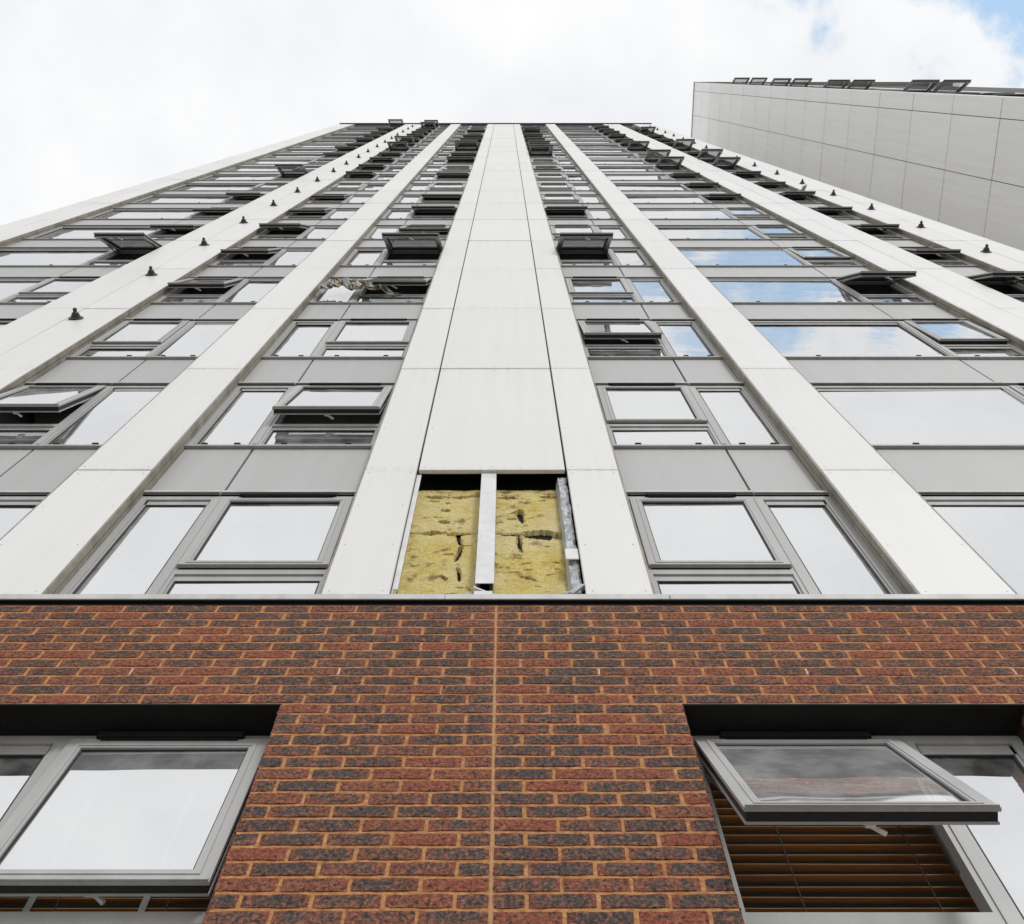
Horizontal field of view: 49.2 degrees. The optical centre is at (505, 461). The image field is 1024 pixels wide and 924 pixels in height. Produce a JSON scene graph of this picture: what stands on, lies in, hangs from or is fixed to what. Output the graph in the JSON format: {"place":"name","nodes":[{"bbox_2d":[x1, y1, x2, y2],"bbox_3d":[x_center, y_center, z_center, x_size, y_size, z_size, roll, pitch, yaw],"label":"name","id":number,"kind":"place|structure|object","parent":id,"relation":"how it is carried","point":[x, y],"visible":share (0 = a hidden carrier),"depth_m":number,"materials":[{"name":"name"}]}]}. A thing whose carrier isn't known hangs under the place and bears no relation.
{"place":"outdoors","nodes":[
{"label":"outdoors","id":0,"kind":"place"},
{"bbox_2d":[0,119,1023,923],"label":"tower block","id":1,"kind":"structure","parent":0,"point":[558,523],"depth_m":6.42,"materials":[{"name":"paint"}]},
{"bbox_2d":[0,318,16,327],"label":"window","id":2,"kind":"structure","parent":1,"relation":"in","point":[3,321],"depth_m":12.05,"materials":[{"name":"clear glass"}]},
{"bbox_2d":[0,496,45,538],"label":"window","id":3,"kind":"structure","parent":1,"relation":"in","point":[12,508],"depth_m":6.96,"materials":[{"name":"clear glass"}]},
{"bbox_2d":[0,276,100,304],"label":"window","id":4,"kind":"structure","parent":1,"relation":"in","point":[12,291],"depth_m":13.98,"materials":[{"name":"clear glass"}]},
{"bbox_2d":[0,232,162,267],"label":"window","id":5,"kind":"structure","parent":1,"relation":"in","point":[120,242],"depth_m":16.50,"materials":[{"name":"clear glass"}]},
{"bbox_2d":[0,383,165,450],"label":"window","id":6,"kind":"structure","parent":1,"relation":"in","point":[106,409],"depth_m":8.74,"materials":[{"name":"clear glass"}]},
{"bbox_2d":[0,857,225,911],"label":"venetian blind","id":7,"kind":"object","parent":1,"relation":"attached to","point":[31,901],"visible":0.05,"depth_m":3.88,"materials":[{"name":"brown wood"}]},
{"bbox_2d":[23,224,203,239],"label":"window","id":8,"kind":"structure","parent":1,"relation":"in","point":[155,231],"depth_m":18.98,"materials":[{"name":"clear glass"}]},
{"bbox_2d":[0,731,269,923],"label":"window","id":9,"kind":"structure","parent":1,"relation":"in","point":[108,813],"depth_m":4.06,"materials":[{"name":"clear glass"}]},
{"bbox_2d":[66,318,236,360],"bbox_3d":[-3.478,-1.235,11.346,1.345,1.680,0.103,0,-71,0],"label":"window","id":10,"kind":"structure","parent":1,"relation":"in","point":[145,339],"depth_m":11.25,"materials":[{"name":"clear glass"}]},
{"bbox_2d":[82,207,238,219],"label":"window","id":11,"kind":"structure","parent":1,"relation":"in","point":[194,213],"depth_m":21.38,"materials":[{"name":"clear glass"}]},
{"bbox_2d":[128,192,265,203],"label":"window","id":12,"kind":"structure","parent":1,"relation":"in","point":[229,198],"depth_m":23.96,"materials":[{"name":"clear glass"}]},
{"bbox_2d":[59,492,353,593],"bbox_3d":[-1.616,0.511,6.310,1.398,1.680,0.103,0,-71,0],"label":"window","id":13,"kind":"structure","parent":1,"relation":"in","point":[248,542],"depth_m":6.36,"materials":[{"name":"clear glass"}]},
{"bbox_2d":[151,276,281,304],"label":"window","id":14,"kind":"structure","parent":1,"relation":"in","point":[244,291],"depth_m":13.60,"materials":[{"name":"clear glass"}]},
{"bbox_2d":[165,183,286,190],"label":"window","id":15,"kind":"structure","parent":1,"relation":"in","point":[268,186],"depth_m":26.67,"materials":[{"name":"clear glass"}]},
{"bbox_2d":[196,164,308,180],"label":"window","id":16,"kind":"structure","parent":1,"relation":"in","point":[289,172],"depth_m":29.06,"materials":[{"name":"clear glass"}]},
{"bbox_2d":[208,247,314,267],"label":"window","id":17,"kind":"structure","parent":1,"relation":"in","point":[282,257],"depth_m":16.11,"materials":[{"name":"clear glass"}]},
{"bbox_2d":[221,166,320,171],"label":"window","id":18,"kind":"structure","parent":1,"relation":"in","point":[309,168],"depth_m":31.66,"materials":[{"name":"clear glass"}]},
{"bbox_2d":[243,159,334,164],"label":"window","id":19,"kind":"structure","parent":1,"relation":"in","point":[320,161],"depth_m":34.15,"materials":[{"name":"clear glass"}]},
{"bbox_2d":[185,383,392,451],"bbox_3d":[-1.616,-0.409,8.812,1.398,1.680,0.203,0,-71,0],"label":"window","id":20,"kind":"structure","parent":1,"relation":"in","point":[251,417],"depth_m":8.56,"materials":[{"name":"clear glass"}]},
{"bbox_2d":[250,223,339,240],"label":"window","id":21,"kind":"structure","parent":1,"relation":"in","point":[311,233],"depth_m":18.63,"materials":[{"name":"clear glass"}]},
{"bbox_2d":[261,153,346,157],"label":"window","id":22,"kind":"structure","parent":1,"relation":"in","point":[325,155],"depth_m":36.68,"materials":[{"name":"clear glass"}]},
{"bbox_2d":[277,146,356,152],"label":"window","id":23,"kind":"structure","parent":1,"relation":"in","point":[339,149],"depth_m":39.05,"materials":[{"name":"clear glass"}]},
{"bbox_2d":[281,207,357,220],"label":"window","id":24,"kind":"structure","parent":1,"relation":"in","point":[332,214],"depth_m":21.16,"materials":[{"name":"clear glass"}]},
{"bbox_2d":[292,143,365,147],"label":"window","id":25,"kind":"structure","parent":1,"relation":"in","point":[357,145],"depth_m":41.65,"materials":[{"name":"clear glass"}]},
{"bbox_2d":[261,318,416,361],"bbox_3d":[-1.616,-1.235,11.346,1.398,1.680,0.103,0,-71,0],"label":"window","id":26,"kind":"structure","parent":1,"relation":"in","point":[356,338],"depth_m":11.27,"materials":[{"name":"clear glass"}]},
{"bbox_2d":[304,137,374,143],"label":"window","id":27,"kind":"structure","parent":1,"relation":"in","point":[366,140],"depth_m":44.17,"materials":[{"name":"clear glass"}]},
{"bbox_2d":[305,194,373,204],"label":"window","id":28,"kind":"structure","parent":1,"relation":"in","point":[349,199],"depth_m":23.68,"materials":[{"name":"clear glass"}]},
{"bbox_2d":[315,134,380,139],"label":"window","id":29,"kind":"structure","parent":1,"relation":"in","point":[375,136],"depth_m":46.96,"materials":[{"name":"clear glass"}]},
{"bbox_2d":[325,183,384,191],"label":"window","id":30,"kind":"structure","parent":1,"relation":"in","point":[359,187],"depth_m":26.43,"materials":[{"name":"clear glass"}]},
{"bbox_2d":[327,131,387,135],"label":"window","id":31,"kind":"structure","parent":1,"relation":"in","point":[382,133],"depth_m":49.25,"materials":[{"name":"clear glass"}]},
{"bbox_2d":[318,277,401,296],"bbox_3d":[-1.740,-2.156,13.563,1.018,0.710,0.187,3,-71,-1],"label":"fabric bundle","id":32,"kind":"object","parent":1,"relation":"hanging from","point":[349,284],"visible":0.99,"depth_m":13.42,"materials":[{"name":"fabric"}]},
{"bbox_2d":[335,127,393,132],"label":"window","id":33,"kind":"structure","parent":1,"relation":"in","point":[388,129],"depth_m":51.67,"materials":[{"name":"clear glass"}]},
{"bbox_2d":[341,171,394,180],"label":"window","id":34,"kind":"structure","parent":1,"relation":"in","point":[353,175],"depth_m":28.70,"materials":[{"name":"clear glass"}]},
{"bbox_2d":[308,276,431,305],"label":"window","id":35,"kind":"structure","parent":1,"relation":"in","point":[341,295],"depth_m":13.55,"materials":[{"name":"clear glass"}]},
{"bbox_2d":[349,119,403,127],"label":"window","id":36,"kind":"structure","parent":1,"relation":"in","point":[389,120],"depth_m":56.92,"materials":[{"name":"clear glass"}]},
{"bbox_2d":[357,164,403,171],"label":"window","id":37,"kind":"structure","parent":1,"relation":"in","point":[364,167],"depth_m":31.37,"materials":[{"name":"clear glass"}]},
{"bbox_2d":[367,157,411,164],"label":"window","id":38,"kind":"structure","parent":1,"relation":"in","point":[375,160],"depth_m":34.22,"materials":[{"name":"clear glass"}]},
{"bbox_2d":[340,232,442,267],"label":"window","id":39,"kind":"structure","parent":1,"relation":"in","point":[395,242],"depth_m":16.38,"materials":[{"name":"clear glass"}]},
{"bbox_2d":[378,152,417,158],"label":"window","id":40,"kind":"structure","parent":1,"relation":"in","point":[399,155],"depth_m":36.71,"materials":[{"name":"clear glass"}]},
{"bbox_2d":[386,141,423,152],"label":"window","id":41,"kind":"structure","parent":1,"relation":"in","point":[394,146],"depth_m":39.19,"materials":[{"name":"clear glass"}]},
{"bbox_2d":[363,225,450,239],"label":"window","id":42,"kind":"structure","parent":1,"relation":"in","point":[375,234],"depth_m":18.82,"materials":[{"name":"clear glass"}]},
{"bbox_2d":[394,136,427,147],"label":"window","id":43,"kind":"structure","parent":1,"relation":"in","point":[410,140],"depth_m":41.64,"materials":[{"name":"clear glass"}]},
{"bbox_2d":[381,206,456,219],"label":"window","id":44,"kind":"structure","parent":1,"relation":"in","point":[392,214],"depth_m":21.15,"materials":[{"name":"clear glass"}]},
{"bbox_2d":[406,133,436,139],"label":"window","id":45,"kind":"structure","parent":1,"relation":"in","point":[421,136],"depth_m":46.76,"materials":[{"name":"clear glass"}]},
{"bbox_2d":[394,194,461,203],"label":"window","id":46,"kind":"structure","parent":1,"relation":"in","point":[403,199],"depth_m":23.68,"materials":[{"name":"clear glass"}]},
{"bbox_2d":[420,122,444,130],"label":"window","id":47,"kind":"structure","parent":1,"relation":"in","point":[424,125],"depth_m":54.38,"materials":[{"name":"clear glass"}]},
{"bbox_2d":[405,183,465,191],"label":"window","id":48,"kind":"structure","parent":1,"relation":"in","point":[439,186],"depth_m":26.39,"materials":[{"name":"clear glass"}]},
{"bbox_2d":[414,172,468,181],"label":"window","id":49,"kind":"structure","parent":1,"relation":"in","point":[440,176],"depth_m":28.70,"materials":[{"name":"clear glass"}]},
{"bbox_2d":[422,166,471,171],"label":"window","id":50,"kind":"structure","parent":1,"relation":"in","point":[446,168],"depth_m":31.53,"materials":[{"name":"clear glass"}]},
{"bbox_2d":[428,156,474,164],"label":"window","id":51,"kind":"structure","parent":1,"relation":"in","point":[451,160],"depth_m":33.81,"materials":[{"name":"clear glass"}]},
{"bbox_2d":[433,152,476,158],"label":"window","id":52,"kind":"structure","parent":1,"relation":"in","point":[474,154],"depth_m":36.26,"materials":[{"name":"clear glass"}]},
{"bbox_2d":[438,140,478,152],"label":"window","id":53,"kind":"structure","parent":1,"relation":"in","point":[460,145],"depth_m":39.19,"materials":[{"name":"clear glass"}]},
{"bbox_2d":[449,134,482,139],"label":"window","id":54,"kind":"structure","parent":1,"relation":"in","point":[464,135],"depth_m":46.88,"materials":[{"name":"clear glass"}]},
{"bbox_2d":[455,129,484,132],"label":"window","id":55,"kind":"structure","parent":1,"relation":"in","point":[468,130],"depth_m":51.38,"materials":[{"name":"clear glass"}]},
{"bbox_2d":[523,126,552,135],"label":"window","id":56,"kind":"structure","parent":1,"relation":"in","point":[526,129],"depth_m":49.22,"materials":[{"name":"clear glass"}]},
{"bbox_2d":[524,133,555,139],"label":"window","id":57,"kind":"structure","parent":1,"relation":"in","point":[525,134],"depth_m":46.48,"materials":[{"name":"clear glass"}]},
{"bbox_2d":[527,140,565,152],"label":"window","id":58,"kind":"structure","parent":1,"relation":"in","point":[529,141],"depth_m":38.77,"materials":[{"name":"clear glass"}]},
{"bbox_2d":[529,144,569,157],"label":"window","id":59,"kind":"structure","parent":1,"relation":"in","point":[535,150],"depth_m":36.73,"materials":[{"name":"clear glass"}]},
{"bbox_2d":[531,159,574,164],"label":"window","id":60,"kind":"structure","parent":1,"relation":"in","point":[536,161],"depth_m":33.87,"materials":[{"name":"clear glass"}]},
{"bbox_2d":[533,166,579,172],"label":"window","id":61,"kind":"structure","parent":1,"relation":"in","point":[535,168],"depth_m":31.25,"materials":[{"name":"clear glass"}]},
{"bbox_2d":[535,174,586,181],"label":"window","id":62,"kind":"structure","parent":1,"relation":"in","point":[539,177],"depth_m":28.72,"materials":[{"name":"clear glass"}]},
{"bbox_2d":[537,183,594,191],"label":"window","id":63,"kind":"structure","parent":1,"relation":"in","point":[544,186],"depth_m":26.41,"materials":[{"name":"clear glass"}]},
{"bbox_2d":[541,194,604,203],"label":"window","id":64,"kind":"structure","parent":1,"relation":"in","point":[547,198],"depth_m":23.88,"materials":[{"name":"clear glass"}]},
{"bbox_2d":[545,206,616,220],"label":"window","id":65,"kind":"structure","parent":1,"relation":"in","point":[590,214],"depth_m":21.15,"materials":[{"name":"clear glass"}]},
{"bbox_2d":[562,128,613,132],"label":"window","id":66,"kind":"structure","parent":1,"relation":"in","point":[601,130],"depth_m":51.70,"materials":[{"name":"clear glass"}]},
{"bbox_2d":[550,225,631,239],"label":"window","id":67,"kind":"structure","parent":1,"relation":"in","point":[619,232],"depth_m":19.27,"materials":[{"name":"clear glass"}]},
{"bbox_2d":[565,131,619,135],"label":"window","id":68,"kind":"structure","parent":1,"relation":"in","point":[605,133],"depth_m":49.29,"materials":[{"name":"clear glass"}]},
{"bbox_2d":[568,134,625,139],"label":"window","id":69,"kind":"structure","parent":1,"relation":"in","point":[611,136],"depth_m":46.79,"materials":[{"name":"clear glass"}]},
{"bbox_2d":[572,138,632,143],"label":"window","id":70,"kind":"structure","parent":1,"relation":"in","point":[618,140],"depth_m":44.11,"materials":[{"name":"clear glass"}]},
{"bbox_2d":[576,141,629,147],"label":"window","id":71,"kind":"structure","parent":1,"relation":"in","point":[624,144],"depth_m":41.79,"materials":[{"name":"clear glass"}]},
{"bbox_2d":[556,232,652,268],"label":"window","id":72,"kind":"structure","parent":1,"relation":"in","point":[568,242],"depth_m":16.38,"materials":[{"name":"clear glass"}]},
{"bbox_2d":[580,141,649,152],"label":"window","id":73,"kind":"structure","parent":1,"relation":"in","point":[633,146],"depth_m":39.14,"materials":[{"name":"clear glass"}]},
{"bbox_2d":[585,153,646,158],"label":"window","id":74,"kind":"structure","parent":1,"relation":"in","point":[639,155],"depth_m":36.81,"materials":[{"name":"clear glass"}]},
{"bbox_2d":[565,276,680,306],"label":"window","id":75,"kind":"structure","parent":1,"relation":"in","point":[583,290],"depth_m":13.78,"materials":[{"name":"clear glass"}]},
{"bbox_2d":[591,149,670,164],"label":"window","id":76,"kind":"structure","parent":1,"relation":"in","point":[653,155],"depth_m":34.15,"materials":[{"name":"clear glass"}]},
{"bbox_2d":[598,156,688,171],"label":"window","id":77,"kind":"structure","parent":1,"relation":"in","point":[665,163],"depth_m":31.69,"materials":[{"name":"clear glass"}]},
{"bbox_2d":[639,126,655,135],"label":"window","id":78,"kind":"structure","parent":1,"relation":"in","point":[645,130],"depth_m":49.18,"materials":[{"name":"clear glass"}]},
{"bbox_2d":[577,318,722,363],"bbox_3d":[1.400,-1.274,11.333,1.330,1.680,0.185,0,-71,0],"label":"window","id":79,"kind":"structure","parent":1,"relation":"in","point":[674,340],"depth_m":11.09,"materials":[{"name":"clear glass"}]},
{"bbox_2d":[606,172,704,180],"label":"window","id":80,"kind":"structure","parent":1,"relation":"in","point":[676,176],"depth_m":28.86,"materials":[{"name":"clear glass"}]},
{"bbox_2d":[615,182,723,191],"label":"window","id":81,"kind":"structure","parent":1,"relation":"in","point":[622,187],"depth_m":26.47,"materials":[{"name":"clear glass"}]},
{"bbox_2d":[672,139,695,152],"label":"window","id":82,"kind":"structure","parent":1,"relation":"in","point":[684,150],"depth_m":39.04,"materials":[{"name":"clear glass"}]},
{"bbox_2d":[625,193,747,204],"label":"window","id":83,"kind":"structure","parent":1,"relation":"in","point":[635,199],"depth_m":23.89,"materials":[{"name":"clear glass"}]},
{"bbox_2d":[596,383,791,451],"bbox_3d":[1.400,-0.362,8.828,1.330,1.680,0.103,0,-71,0],"label":"window","id":84,"kind":"structure","parent":1,"relation":"in","point":[637,415],"depth_m":8.72,"materials":[{"name":"clear glass"}]},
{"bbox_2d":[639,207,777,219],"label":"window","id":85,"kind":"structure","parent":1,"relation":"in","point":[729,213],"depth_m":21.47,"materials":[{"name":"clear glass"}]},
{"bbox_2d":[697,149,722,164],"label":"window","id":86,"kind":"structure","parent":1,"relation":"in","point":[708,156],"depth_m":34.18,"materials":[{"name":"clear glass"}]},
{"bbox_2d":[712,157,742,171],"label":"window","id":87,"kind":"structure","parent":1,"relation":"in","point":[728,164],"depth_m":31.67,"materials":[{"name":"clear glass"}]},
{"bbox_2d":[656,225,815,240],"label":"window","id":88,"kind":"structure","parent":1,"relation":"in","point":[758,232],"depth_m":18.96,"materials":[{"name":"clear glass"}]},
{"bbox_2d":[731,171,766,180],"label":"window","id":89,"kind":"structure","parent":1,"relation":"in","point":[747,175],"depth_m":28.71,"materials":[{"name":"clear glass"}]},
{"bbox_2d":[628,492,903,594],"bbox_3d":[1.400,0.511,6.310,1.330,1.680,0.103,0,-71,0],"label":"window","id":90,"kind":"structure","parent":1,"relation":"in","point":[692,542],"depth_m":6.35,"materials":[{"name":"clear glass"}]},
{"bbox_2d":[679,247,865,267],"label":"window","id":91,"kind":"structure","parent":1,"relation":"in","point":[812,257],"depth_m":16.34,"materials":[{"name":"clear glass"}]},
{"bbox_2d":[754,181,792,190],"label":"window","id":92,"kind":"structure","parent":1,"relation":"in","point":[776,184],"depth_m":26.18,"materials":[{"name":"clear glass"}]},
{"bbox_2d":[778,191,823,203],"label":"window","id":93,"kind":"structure","parent":1,"relation":"in","point":[788,194],"depth_m":23.70,"materials":[{"name":"grey glass"}]},
{"bbox_2d":[708,271,935,305],"bbox_3d":[3.786,-2.223,13.825,2.488,1.680,0.346,0,-71,0],"label":"window","id":94,"kind":"structure","parent":1,"relation":"in","point":[835,291],"depth_m":13.75,"materials":[{"name":"clear glass"}]},
{"bbox_2d":[808,207,862,219],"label":"window","id":95,"kind":"structure","parent":1,"relation":"in","point":[839,210],"depth_m":21.15,"materials":[{"name":"grey glass"}]},
{"bbox_2d":[704,766,979,911],"bbox_3d":[1.429,1.547,3.880,1.344,1.613,0.060,0,-71,0],"label":"venetian blind","id":96,"kind":"object","parent":1,"relation":"attached to","point":[918,867],"visible":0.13,"depth_m":4.08,"materials":[{"name":"brown wood"}]},
{"bbox_2d":[692,731,1023,923],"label":"window","id":97,"kind":"structure","parent":1,"relation":"in","point":[968,790],"depth_m":3.99,"materials":[{"name":"clear glass"}]},
{"bbox_2d":[849,224,912,239],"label":"window","id":98,"kind":"structure","parent":1,"relation":"in","point":[883,228],"depth_m":18.63,"materials":[{"name":"grey glass"}]},
{"bbox_2d":[750,318,1023,359],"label":"window","id":99,"kind":"structure","parent":1,"relation":"in","point":[917,338],"depth_m":11.27,"materials":[{"name":"clear glass"}]},
{"bbox_2d":[814,383,1023,448],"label":"window","id":100,"kind":"structure","parent":1,"relation":"in","point":[888,417],"depth_m":8.86,"materials":[{"name":"clear glass"}]},
{"bbox_2d":[899,247,978,266],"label":"window","id":101,"kind":"structure","parent":1,"relation":"in","point":[951,261],"depth_m":16.10,"materials":[{"name":"grey glass"}]},
{"bbox_2d":[922,496,1023,593],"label":"window","id":102,"kind":"structure","parent":1,"relation":"in","point":[993,526],"depth_m":6.68,"materials":[{"name":"clear glass"}]},
{"bbox_2d":[964,271,1023,302],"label":"window","id":103,"kind":"structure","parent":1,"relation":"in","point":[1009,278],"depth_m":14.11,"materials":[{"name":"black glass"}]},
{"bbox_2d":[0,0,1023,225],"label":"sky","id":104,"kind":"structure","parent":0,"point":[98,97],"materials":[{"name":"white"}]},
{"bbox_2d":[691,77,1023,250],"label":"neighbouring tower","id":105,"kind":"structure","parent":0,"point":[946,151],"depth_m":29.95,"materials":[{"name":"white metal"}]},
{"bbox_2d":[822,79,849,88],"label":"window","id":106,"kind":"structure","parent":105,"relation":"in","point":[841,86],"depth_m":37.11,"materials":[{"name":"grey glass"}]},
{"bbox_2d":[846,79,874,89],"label":"window","id":107,"kind":"structure","parent":105,"relation":"in","point":[857,84],"depth_m":37.11,"materials":[{"name":"grey glass"}]},
{"bbox_2d":[901,79,939,92],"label":"window","id":108,"kind":"structure","parent":105,"relation":"in","point":[935,81],"depth_m":29.19,"materials":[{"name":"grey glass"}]},
{"bbox_2d":[931,79,970,93],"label":"window","id":109,"kind":"structure","parent":105,"relation":"in","point":[967,81],"depth_m":29.19,"materials":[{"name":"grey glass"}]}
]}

